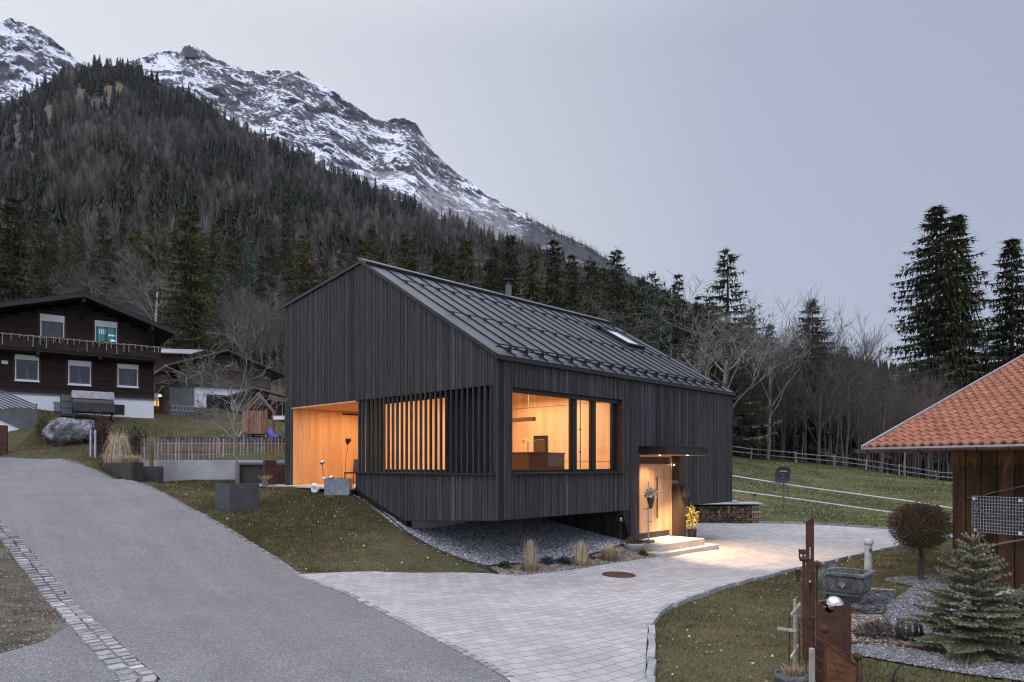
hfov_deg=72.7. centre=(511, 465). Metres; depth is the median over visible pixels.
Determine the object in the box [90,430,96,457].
gate post
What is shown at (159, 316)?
spruce tree
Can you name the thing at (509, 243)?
spruce tree
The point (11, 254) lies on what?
spruce tree
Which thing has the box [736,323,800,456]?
spruce tree
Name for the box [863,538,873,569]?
fountain column
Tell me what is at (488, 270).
spruce tree
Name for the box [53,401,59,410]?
waste bin
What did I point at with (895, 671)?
curved rod
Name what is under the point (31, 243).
spruce tree
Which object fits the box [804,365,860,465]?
bare tree
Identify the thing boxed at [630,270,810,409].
bare tree
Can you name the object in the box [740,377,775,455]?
bare tree
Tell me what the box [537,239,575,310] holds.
spruce tree
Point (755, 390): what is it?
bare tree
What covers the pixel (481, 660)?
road edging
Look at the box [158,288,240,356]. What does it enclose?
bare tree
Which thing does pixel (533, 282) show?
spruce tree
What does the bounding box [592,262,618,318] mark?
spruce tree
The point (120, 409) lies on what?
cellar window
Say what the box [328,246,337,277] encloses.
spruce tree
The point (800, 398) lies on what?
bare tree
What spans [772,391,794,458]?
bare tree
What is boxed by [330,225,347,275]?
spruce tree
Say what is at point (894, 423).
bare tree
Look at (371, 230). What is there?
spruce tree
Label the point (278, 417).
swing seat
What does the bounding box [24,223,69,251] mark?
bare tree
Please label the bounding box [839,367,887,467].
bare tree
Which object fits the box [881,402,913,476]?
bare tree
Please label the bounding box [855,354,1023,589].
tiled barn
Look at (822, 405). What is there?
bare tree
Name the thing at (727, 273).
spruce tree
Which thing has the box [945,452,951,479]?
bare tree
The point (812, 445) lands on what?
spruce tree
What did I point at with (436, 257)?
spruce tree
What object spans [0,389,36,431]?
garden stair
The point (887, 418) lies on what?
bare tree
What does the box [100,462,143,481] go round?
steel planter
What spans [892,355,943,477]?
bare tree
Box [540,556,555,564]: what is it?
shrub
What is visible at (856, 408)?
bare tree
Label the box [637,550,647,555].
shrub
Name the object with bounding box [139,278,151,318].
spruce tree
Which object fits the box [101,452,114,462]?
dry grass
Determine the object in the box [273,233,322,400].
spruce tree
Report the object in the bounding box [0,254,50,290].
bare tree
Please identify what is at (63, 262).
spruce tree
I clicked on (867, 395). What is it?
bare tree
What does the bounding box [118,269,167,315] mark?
bare tree
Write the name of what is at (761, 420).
bare tree
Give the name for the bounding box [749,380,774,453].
bare tree
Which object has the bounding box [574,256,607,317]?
spruce tree
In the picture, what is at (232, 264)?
spruce tree
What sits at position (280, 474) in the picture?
rust screen
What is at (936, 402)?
bare tree
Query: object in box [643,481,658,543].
flower stand
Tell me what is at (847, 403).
bare tree
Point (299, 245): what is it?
spruce tree
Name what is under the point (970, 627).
young spruce
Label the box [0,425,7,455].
steel pillar
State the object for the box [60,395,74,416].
garden cabinet
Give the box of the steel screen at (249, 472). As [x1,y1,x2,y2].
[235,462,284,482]
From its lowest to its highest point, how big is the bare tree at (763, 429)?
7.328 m
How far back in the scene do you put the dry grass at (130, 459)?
25.50 m
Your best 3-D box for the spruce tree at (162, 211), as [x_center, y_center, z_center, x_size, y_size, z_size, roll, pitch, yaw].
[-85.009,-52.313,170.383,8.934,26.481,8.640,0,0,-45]
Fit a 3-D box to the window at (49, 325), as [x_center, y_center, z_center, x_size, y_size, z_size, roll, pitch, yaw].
[-22.041,-6.557,33.388,1.138,1.288,0.150,0,0,-36]
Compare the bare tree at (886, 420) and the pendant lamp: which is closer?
the pendant lamp
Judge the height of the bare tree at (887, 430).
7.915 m
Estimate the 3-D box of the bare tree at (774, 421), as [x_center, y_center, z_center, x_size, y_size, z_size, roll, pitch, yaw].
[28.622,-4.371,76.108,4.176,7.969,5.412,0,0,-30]
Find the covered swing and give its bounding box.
[71,390,115,421]
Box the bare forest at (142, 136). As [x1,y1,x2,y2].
[0,58,993,398]
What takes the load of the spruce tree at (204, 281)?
on the ground at (690, 660)
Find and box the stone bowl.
[773,661,807,681]
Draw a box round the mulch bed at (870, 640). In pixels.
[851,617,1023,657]
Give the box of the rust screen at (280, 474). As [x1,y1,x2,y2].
[276,465,284,483]
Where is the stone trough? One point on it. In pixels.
(851, 585)
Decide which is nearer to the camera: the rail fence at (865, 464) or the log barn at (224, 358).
the log barn at (224, 358)
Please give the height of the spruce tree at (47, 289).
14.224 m
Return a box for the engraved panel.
[820,625,861,681]
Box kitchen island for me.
[512,439,564,469]
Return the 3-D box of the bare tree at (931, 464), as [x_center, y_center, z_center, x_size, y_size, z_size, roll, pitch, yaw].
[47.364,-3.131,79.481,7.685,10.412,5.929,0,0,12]
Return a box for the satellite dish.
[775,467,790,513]
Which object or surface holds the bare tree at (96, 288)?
on the hill
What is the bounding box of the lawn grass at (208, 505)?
[12,413,487,572]
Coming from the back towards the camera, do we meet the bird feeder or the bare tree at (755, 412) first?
the bare tree at (755, 412)
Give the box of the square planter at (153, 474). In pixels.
[144,466,163,483]
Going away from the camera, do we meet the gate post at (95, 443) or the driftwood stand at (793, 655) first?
the driftwood stand at (793, 655)
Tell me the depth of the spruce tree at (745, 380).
89.53 m
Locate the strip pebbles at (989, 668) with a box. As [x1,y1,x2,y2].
[851,643,1023,680]
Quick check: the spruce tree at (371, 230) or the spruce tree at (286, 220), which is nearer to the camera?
the spruce tree at (371, 230)
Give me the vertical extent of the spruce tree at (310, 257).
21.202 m
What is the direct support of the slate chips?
on the slate bed
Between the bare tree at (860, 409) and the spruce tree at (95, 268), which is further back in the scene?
the spruce tree at (95, 268)
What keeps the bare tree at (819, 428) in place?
on the ground at (690, 660)
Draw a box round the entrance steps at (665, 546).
[642,535,718,557]
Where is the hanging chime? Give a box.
[815,565,826,602]
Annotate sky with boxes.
[0,0,1023,375]
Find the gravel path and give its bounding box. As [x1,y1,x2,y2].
[881,574,1022,637]
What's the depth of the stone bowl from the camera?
8.49 m
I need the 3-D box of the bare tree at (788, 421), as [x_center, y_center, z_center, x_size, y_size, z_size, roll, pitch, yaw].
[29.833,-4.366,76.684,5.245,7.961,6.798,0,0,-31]
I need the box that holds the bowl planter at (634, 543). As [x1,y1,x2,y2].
[623,536,644,550]
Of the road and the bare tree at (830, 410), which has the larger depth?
the bare tree at (830, 410)
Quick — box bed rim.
[851,607,1019,663]
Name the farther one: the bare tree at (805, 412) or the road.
the bare tree at (805, 412)
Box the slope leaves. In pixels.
[40,409,277,442]
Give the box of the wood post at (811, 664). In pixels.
[809,648,814,681]
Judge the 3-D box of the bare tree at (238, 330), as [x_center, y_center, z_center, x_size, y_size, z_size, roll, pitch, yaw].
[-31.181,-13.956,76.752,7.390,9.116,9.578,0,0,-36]
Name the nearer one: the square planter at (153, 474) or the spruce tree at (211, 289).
the square planter at (153, 474)
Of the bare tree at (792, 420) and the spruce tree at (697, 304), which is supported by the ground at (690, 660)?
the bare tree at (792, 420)
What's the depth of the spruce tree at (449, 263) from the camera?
94.86 m
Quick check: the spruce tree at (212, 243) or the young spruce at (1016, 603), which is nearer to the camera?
the young spruce at (1016, 603)
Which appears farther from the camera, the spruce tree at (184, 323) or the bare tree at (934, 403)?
the bare tree at (934, 403)
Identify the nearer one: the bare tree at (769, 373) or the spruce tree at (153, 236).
the bare tree at (769, 373)
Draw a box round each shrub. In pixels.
[33,421,48,435]
[86,409,114,454]
[120,421,151,457]
[496,560,513,568]
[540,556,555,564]
[555,555,572,564]
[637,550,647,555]
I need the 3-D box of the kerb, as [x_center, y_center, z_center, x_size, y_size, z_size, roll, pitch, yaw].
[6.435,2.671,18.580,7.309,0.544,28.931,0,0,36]
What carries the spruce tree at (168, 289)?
on the ground at (690, 660)
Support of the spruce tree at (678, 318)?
on the ground at (690, 660)
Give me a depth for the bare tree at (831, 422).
78.47 m
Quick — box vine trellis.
[972,496,1023,535]
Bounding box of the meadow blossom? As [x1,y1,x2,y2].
[705,459,952,522]
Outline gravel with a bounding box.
[352,493,623,567]
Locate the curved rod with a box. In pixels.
[892,663,909,681]
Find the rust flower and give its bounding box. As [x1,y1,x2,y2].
[802,613,815,647]
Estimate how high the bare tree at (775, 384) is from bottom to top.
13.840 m
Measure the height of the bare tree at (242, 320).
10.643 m
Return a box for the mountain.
[0,18,758,336]
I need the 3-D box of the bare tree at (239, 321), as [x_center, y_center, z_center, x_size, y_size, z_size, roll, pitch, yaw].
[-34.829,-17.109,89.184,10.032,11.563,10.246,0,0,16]
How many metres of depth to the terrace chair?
22.57 m
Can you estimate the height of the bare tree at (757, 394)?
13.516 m
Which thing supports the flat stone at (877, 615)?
on the mulch bed at (870, 640)
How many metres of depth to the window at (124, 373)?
35.22 m
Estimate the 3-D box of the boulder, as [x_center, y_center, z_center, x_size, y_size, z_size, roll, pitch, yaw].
[-19.121,-1.400,30.216,2.421,1.267,1.730,0,0,0]
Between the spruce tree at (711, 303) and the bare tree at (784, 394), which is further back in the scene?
the spruce tree at (711, 303)
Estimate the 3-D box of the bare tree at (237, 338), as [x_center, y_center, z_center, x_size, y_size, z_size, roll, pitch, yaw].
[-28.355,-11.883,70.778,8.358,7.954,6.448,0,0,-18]
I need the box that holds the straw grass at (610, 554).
[598,543,620,560]
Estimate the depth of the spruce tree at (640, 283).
93.91 m
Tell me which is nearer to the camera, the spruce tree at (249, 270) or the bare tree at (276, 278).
the spruce tree at (249, 270)
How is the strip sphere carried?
on the mulch bed at (870, 640)
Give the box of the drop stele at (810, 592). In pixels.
[801,555,820,660]
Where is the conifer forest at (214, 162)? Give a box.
[0,54,995,399]
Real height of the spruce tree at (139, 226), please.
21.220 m
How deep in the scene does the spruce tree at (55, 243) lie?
141.65 m
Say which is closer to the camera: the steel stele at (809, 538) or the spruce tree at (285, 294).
the steel stele at (809, 538)
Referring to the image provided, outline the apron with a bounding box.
[0,623,142,681]
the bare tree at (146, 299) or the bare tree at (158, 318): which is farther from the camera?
the bare tree at (146, 299)
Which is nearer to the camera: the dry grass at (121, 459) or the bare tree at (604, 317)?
the dry grass at (121, 459)
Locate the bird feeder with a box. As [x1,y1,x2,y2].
[617,513,624,543]
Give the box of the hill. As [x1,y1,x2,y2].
[1,65,951,480]
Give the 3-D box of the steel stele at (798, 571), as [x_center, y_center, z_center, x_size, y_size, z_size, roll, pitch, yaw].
[4.113,1.949,9.900,0.183,1.512,0.114,0,0,0]
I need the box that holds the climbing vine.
[966,485,1023,564]
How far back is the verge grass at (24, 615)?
10.29 m
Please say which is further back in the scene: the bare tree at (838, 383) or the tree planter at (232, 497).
the bare tree at (838, 383)
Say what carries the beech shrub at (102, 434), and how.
on the ground at (690, 660)
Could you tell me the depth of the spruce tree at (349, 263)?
125.78 m
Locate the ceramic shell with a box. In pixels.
[311,483,318,492]
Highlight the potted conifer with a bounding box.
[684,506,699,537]
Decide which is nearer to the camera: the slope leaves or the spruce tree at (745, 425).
the slope leaves
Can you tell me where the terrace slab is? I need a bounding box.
[259,484,355,489]
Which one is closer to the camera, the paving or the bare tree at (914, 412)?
the paving
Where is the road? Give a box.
[0,458,508,681]
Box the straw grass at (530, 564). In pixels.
[516,538,543,571]
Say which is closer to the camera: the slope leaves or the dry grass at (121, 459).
the dry grass at (121, 459)
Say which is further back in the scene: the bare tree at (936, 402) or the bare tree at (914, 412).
the bare tree at (936, 402)
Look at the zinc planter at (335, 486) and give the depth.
20.87 m
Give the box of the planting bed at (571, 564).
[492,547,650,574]
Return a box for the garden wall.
[142,460,284,481]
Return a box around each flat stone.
[851,614,870,616]
[866,614,882,616]
[871,588,895,590]
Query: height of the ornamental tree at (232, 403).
5.616 m
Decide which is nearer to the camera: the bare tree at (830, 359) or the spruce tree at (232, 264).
the bare tree at (830, 359)
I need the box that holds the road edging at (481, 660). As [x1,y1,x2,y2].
[6,457,512,680]
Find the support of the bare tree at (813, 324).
on the ground at (690, 660)
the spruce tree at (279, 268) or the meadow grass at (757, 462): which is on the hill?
the spruce tree at (279, 268)
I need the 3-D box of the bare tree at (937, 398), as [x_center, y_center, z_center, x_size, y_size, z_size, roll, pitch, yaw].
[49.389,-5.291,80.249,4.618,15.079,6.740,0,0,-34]
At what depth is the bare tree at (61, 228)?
198.20 m
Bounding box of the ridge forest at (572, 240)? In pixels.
[526,213,744,327]
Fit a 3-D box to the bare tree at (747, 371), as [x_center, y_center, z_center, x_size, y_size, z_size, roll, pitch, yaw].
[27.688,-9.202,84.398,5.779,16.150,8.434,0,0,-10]
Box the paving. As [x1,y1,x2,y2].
[298,523,952,681]
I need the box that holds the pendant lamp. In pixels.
[512,395,535,421]
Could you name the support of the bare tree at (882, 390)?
on the ground at (690, 660)
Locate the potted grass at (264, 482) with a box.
[257,473,270,486]
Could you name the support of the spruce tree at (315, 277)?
on the hill
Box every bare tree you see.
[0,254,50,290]
[0,262,95,299]
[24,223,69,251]
[38,222,78,250]
[43,249,111,295]
[55,225,118,267]
[56,253,160,319]
[80,273,123,298]
[86,226,136,280]
[86,258,171,317]
[97,262,164,314]
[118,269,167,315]
[121,284,171,322]
[127,291,158,316]
[129,270,177,353]
[135,281,237,354]
[141,294,177,353]
[156,276,197,339]
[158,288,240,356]
[197,312,274,353]
[204,291,284,355]
[205,296,267,350]
[207,279,291,356]
[208,286,276,357]
[209,284,247,349]
[213,266,289,363]
[219,272,247,314]
[221,283,253,327]
[224,315,282,361]
[241,287,291,388]
[244,256,296,313]
[246,317,284,366]
[251,334,284,389]
[255,295,284,340]
[255,298,286,382]
[573,287,660,342]
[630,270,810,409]
[706,282,831,459]
[716,351,786,455]
[722,351,776,410]
[725,341,755,455]
[731,351,784,433]
[732,374,791,453]
[734,377,788,454]
[735,365,785,440]
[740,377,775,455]
[741,348,804,453]
[742,362,778,417]
[743,365,819,451]
[744,401,772,458]
[745,290,868,452]
[746,368,780,453]
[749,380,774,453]
[751,402,779,455]
[752,391,790,457]
[753,326,810,459]
[755,386,784,458]
[756,352,790,432]
[757,389,813,458]
[760,329,870,450]
[760,346,843,460]
[760,380,815,455]
[764,380,834,459]
[766,386,790,456]
[772,329,817,447]
[772,377,799,455]
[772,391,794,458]
[773,360,865,463]
[777,321,816,446]
[777,329,820,459]
[780,365,822,461]
[781,401,803,460]
[782,360,906,464]
[788,356,852,443]
[790,368,831,461]
[791,354,842,463]
[794,331,846,462]
[797,355,841,463]
[799,350,844,464]
[799,351,898,464]
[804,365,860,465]
[805,318,853,462]
[805,347,864,464]
[807,326,870,461]
[807,386,854,452]
[813,340,856,427]
[817,309,893,465]
[817,354,879,464]
[818,366,843,463]
[820,357,850,465]
[822,387,841,462]
[824,385,854,463]
[825,318,861,412]
[831,363,879,466]
[833,343,870,465]
[834,360,880,446]
[835,357,880,434]
[838,369,915,466]
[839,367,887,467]
[839,406,879,464]
[839,407,879,456]
[842,344,888,469]
[843,364,881,467]
[843,376,881,469]
[844,322,885,466]
[844,362,957,471]
[844,406,870,468]
[845,382,922,472]
[846,414,892,459]
[848,405,889,469]
[850,392,896,470]
[851,375,879,468]
[851,408,878,468]
[854,356,893,460]
[854,390,892,457]
[855,372,885,467]
[856,402,890,453]
[857,380,952,476]
[859,410,913,473]
[863,343,913,470]
[866,378,888,465]
[867,405,919,463]
[871,377,955,477]
[876,392,935,474]
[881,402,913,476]
[885,374,937,475]
[886,378,915,473]
[888,348,927,474]
[889,395,938,473]
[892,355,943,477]
[892,365,948,478]
[894,357,926,471]
[901,380,935,478]
[906,360,952,478]
[909,373,966,477]
[909,375,940,478]
[913,356,968,467]
[920,361,948,480]
[925,367,966,479]
[928,360,974,477]
[937,368,991,476]
[937,452,952,480]
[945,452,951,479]
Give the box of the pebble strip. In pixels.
[851,644,1023,679]
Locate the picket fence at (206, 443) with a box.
[133,437,284,462]
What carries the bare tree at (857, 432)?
on the ground at (690, 660)
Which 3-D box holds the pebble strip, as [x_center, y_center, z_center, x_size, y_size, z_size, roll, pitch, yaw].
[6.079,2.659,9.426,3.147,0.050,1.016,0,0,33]
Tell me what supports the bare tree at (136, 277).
on the hill
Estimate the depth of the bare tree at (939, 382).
84.53 m
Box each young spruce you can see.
[894,522,1023,665]
[980,584,1023,645]
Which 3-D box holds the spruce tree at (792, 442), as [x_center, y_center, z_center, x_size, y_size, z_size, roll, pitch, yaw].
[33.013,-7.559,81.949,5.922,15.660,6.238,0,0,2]
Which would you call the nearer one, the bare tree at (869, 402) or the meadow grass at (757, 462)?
the meadow grass at (757, 462)
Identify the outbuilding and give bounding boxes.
[154,349,203,392]
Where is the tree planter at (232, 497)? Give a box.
[215,483,258,513]
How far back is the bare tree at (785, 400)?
78.79 m
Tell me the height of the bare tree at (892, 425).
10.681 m
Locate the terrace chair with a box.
[344,459,357,485]
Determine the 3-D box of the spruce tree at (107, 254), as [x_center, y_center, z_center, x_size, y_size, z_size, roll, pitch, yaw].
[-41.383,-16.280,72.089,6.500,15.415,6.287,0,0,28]
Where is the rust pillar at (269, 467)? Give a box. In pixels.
[263,460,275,487]
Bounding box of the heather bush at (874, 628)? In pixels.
[851,617,900,639]
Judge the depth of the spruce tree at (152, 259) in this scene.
106.84 m
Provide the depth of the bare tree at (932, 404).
79.49 m
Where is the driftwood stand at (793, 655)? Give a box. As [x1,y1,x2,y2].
[777,599,800,668]
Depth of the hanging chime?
9.40 m
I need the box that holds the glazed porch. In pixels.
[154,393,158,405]
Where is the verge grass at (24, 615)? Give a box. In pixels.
[0,534,114,651]
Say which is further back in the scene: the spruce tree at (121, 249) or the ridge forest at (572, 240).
the ridge forest at (572, 240)
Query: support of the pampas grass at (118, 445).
in the steel planter at (133, 471)
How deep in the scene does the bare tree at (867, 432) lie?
73.97 m
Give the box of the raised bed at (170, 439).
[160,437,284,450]
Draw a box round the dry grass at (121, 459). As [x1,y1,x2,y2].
[114,454,138,462]
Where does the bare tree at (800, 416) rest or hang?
on the ground at (690, 660)
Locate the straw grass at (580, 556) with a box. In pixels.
[569,539,591,566]
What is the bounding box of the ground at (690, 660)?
[0,378,1023,681]
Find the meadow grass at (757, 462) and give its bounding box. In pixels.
[700,456,952,526]
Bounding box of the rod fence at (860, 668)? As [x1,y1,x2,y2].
[789,613,861,681]
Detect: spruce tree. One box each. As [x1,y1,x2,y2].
[0,196,45,301]
[0,255,9,300]
[15,235,55,299]
[25,243,59,296]
[28,215,52,275]
[39,207,49,242]
[40,228,64,294]
[40,231,59,274]
[49,227,62,266]
[54,257,72,293]
[59,228,78,286]
[64,224,90,291]
[64,230,76,281]
[72,226,90,289]
[84,211,114,299]
[85,278,94,294]
[87,252,95,291]
[90,258,100,286]
[94,236,128,307]
[111,222,141,308]
[112,232,143,311]
[115,215,127,254]
[115,234,124,280]
[122,234,136,265]
[128,230,148,287]
[131,216,172,345]
[132,225,147,293]
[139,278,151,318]
[144,274,171,353]
[147,218,160,279]
[151,208,225,387]
[154,225,175,317]
[156,198,169,252]
[159,252,185,353]
[164,226,182,303]
[165,290,186,347]
[192,295,208,355]
[194,277,215,354]
[196,233,210,294]
[200,223,232,337]
[204,258,232,352]
[207,276,224,349]
[214,278,229,348]
[221,204,246,324]
[224,277,240,351]
[239,241,262,344]
[240,258,250,320]
[247,254,277,366]
[252,218,284,354]
[271,194,299,304]
[271,252,284,324]
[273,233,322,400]
[274,286,293,372]
[277,242,295,342]
[290,235,306,298]
[303,243,318,287]
[306,263,318,284]
[321,270,327,280]
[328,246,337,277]
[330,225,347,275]
[345,240,375,263]
[347,256,352,266]
[365,219,380,259]
[370,240,380,261]
[377,249,389,264]
[391,237,425,273]
[393,253,405,266]
[424,244,452,280]
[442,248,457,281]
[444,237,489,288]
[478,253,498,290]
[480,244,505,292]
[490,233,530,298]
[517,255,549,303]
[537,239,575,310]
[560,269,585,313]
[561,254,584,310]
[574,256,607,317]
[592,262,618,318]
[593,245,642,335]
[619,280,645,338]
[626,270,680,358]
[630,273,655,341]
[646,288,681,358]
[661,272,700,362]
[676,303,706,370]
[683,248,789,450]
[689,295,705,365]
[696,291,739,443]
[731,319,761,447]
[734,362,755,451]
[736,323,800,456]
[742,312,766,439]
[771,297,865,466]
[771,335,817,459]
[818,353,853,459]
[834,343,862,458]
[835,360,871,464]
[844,374,873,462]
[857,377,893,467]
[872,203,1011,475]
[884,379,926,471]
[894,214,1015,472]
[947,237,1023,476]
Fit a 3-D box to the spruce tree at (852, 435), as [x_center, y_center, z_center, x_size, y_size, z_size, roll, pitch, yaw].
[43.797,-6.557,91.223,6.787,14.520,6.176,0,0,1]
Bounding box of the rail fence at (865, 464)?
[732,446,952,479]
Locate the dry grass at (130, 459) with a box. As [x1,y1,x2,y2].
[121,454,144,461]
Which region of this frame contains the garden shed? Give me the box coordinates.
[156,384,196,415]
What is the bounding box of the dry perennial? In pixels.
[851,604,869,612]
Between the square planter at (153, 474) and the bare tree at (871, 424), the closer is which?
the square planter at (153, 474)
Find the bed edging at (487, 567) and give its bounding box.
[366,499,623,573]
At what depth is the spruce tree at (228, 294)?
114.73 m
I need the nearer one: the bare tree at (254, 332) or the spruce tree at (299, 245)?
the bare tree at (254, 332)
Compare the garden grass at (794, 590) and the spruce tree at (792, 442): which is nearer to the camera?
the garden grass at (794, 590)
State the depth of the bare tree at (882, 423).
73.43 m
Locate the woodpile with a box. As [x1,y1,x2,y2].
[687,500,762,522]
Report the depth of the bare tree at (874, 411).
82.36 m
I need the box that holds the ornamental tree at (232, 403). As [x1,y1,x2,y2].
[156,313,286,483]
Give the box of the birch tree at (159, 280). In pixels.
[90,205,203,321]
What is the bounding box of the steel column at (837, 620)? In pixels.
[816,600,850,681]
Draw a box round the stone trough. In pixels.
[820,566,875,603]
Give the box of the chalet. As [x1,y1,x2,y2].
[0,292,176,417]
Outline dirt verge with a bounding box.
[0,547,158,681]
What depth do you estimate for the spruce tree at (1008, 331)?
83.81 m
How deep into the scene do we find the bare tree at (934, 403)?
75.00 m
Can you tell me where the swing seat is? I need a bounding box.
[273,403,284,419]
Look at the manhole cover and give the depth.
17.21 m
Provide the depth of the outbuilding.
50.33 m
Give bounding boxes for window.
[13,354,40,382]
[38,314,65,341]
[66,360,92,386]
[93,320,118,345]
[114,404,124,414]
[115,364,139,388]
[206,394,230,409]
[382,395,444,471]
[512,388,619,472]
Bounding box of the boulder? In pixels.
[41,417,94,444]
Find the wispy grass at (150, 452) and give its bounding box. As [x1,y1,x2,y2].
[147,436,154,465]
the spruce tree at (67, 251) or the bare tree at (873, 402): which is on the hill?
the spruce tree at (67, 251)
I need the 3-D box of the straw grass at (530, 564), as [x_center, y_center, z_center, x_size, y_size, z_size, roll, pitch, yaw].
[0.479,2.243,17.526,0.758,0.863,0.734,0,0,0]
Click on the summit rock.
(190, 52)
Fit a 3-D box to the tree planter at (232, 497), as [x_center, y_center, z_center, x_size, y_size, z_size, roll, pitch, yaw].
[-8.188,0.970,20.750,0.960,0.860,0.900,0,0,44]
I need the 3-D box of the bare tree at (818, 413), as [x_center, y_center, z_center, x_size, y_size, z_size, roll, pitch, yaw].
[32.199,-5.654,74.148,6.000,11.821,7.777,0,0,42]
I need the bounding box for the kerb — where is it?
[645,521,952,681]
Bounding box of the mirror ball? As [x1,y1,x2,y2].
[824,596,844,612]
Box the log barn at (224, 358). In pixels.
[154,349,284,411]
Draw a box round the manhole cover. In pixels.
[602,571,635,577]
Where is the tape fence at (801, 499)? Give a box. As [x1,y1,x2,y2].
[732,475,952,521]
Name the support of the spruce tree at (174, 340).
on the ground at (690, 660)
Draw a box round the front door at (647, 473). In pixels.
[640,466,657,532]
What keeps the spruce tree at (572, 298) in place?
on the ground at (690, 660)
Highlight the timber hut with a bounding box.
[226,387,284,421]
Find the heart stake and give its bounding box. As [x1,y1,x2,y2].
[344,438,350,478]
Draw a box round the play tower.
[236,392,284,438]
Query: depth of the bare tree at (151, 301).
72.10 m
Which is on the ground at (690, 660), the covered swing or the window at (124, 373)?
the covered swing
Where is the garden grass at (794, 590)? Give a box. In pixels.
[646,538,1022,681]
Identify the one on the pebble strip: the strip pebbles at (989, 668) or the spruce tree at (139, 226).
the strip pebbles at (989, 668)
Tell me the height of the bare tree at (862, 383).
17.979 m
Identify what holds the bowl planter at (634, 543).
on the planting bed at (571, 564)
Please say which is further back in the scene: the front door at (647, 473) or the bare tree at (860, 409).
the bare tree at (860, 409)
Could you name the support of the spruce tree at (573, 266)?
on the hill
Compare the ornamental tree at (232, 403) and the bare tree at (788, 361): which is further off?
the bare tree at (788, 361)
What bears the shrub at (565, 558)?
on the planting bed at (571, 564)
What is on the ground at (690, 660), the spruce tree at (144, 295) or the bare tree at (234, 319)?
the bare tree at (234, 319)
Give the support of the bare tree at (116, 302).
on the ground at (690, 660)
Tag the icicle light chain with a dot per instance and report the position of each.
(77, 340)
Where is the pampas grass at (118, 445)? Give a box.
[103,427,133,465]
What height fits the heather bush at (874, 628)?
0.373 m
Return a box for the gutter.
[0,523,156,681]
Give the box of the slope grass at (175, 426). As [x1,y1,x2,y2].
[0,406,284,463]
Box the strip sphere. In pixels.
[895,617,923,641]
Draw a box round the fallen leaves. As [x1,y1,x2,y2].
[647,550,978,681]
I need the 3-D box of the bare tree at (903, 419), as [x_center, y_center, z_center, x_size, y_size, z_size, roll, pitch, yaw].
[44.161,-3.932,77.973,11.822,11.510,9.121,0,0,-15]
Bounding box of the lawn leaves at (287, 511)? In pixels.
[15,415,480,570]
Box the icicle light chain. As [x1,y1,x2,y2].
[0,332,164,351]
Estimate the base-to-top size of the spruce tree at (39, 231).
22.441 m
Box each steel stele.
[795,549,807,655]
[806,516,813,571]
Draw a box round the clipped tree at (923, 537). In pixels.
[887,501,952,579]
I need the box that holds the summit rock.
[184,45,196,58]
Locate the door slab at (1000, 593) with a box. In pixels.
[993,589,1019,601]
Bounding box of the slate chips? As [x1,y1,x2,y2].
[819,592,895,612]
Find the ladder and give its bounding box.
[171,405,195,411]
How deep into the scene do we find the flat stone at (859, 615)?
12.36 m
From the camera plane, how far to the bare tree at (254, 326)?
59.66 m
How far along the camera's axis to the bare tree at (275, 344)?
75.89 m
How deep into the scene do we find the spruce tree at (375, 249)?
105.79 m
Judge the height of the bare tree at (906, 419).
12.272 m
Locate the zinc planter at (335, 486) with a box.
[324,477,352,496]
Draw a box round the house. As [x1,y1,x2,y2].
[282,257,735,540]
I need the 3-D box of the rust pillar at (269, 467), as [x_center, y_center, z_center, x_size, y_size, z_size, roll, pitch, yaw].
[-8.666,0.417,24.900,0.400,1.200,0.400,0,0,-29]
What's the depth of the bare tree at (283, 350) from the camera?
70.16 m
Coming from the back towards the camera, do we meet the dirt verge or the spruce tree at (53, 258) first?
the spruce tree at (53, 258)

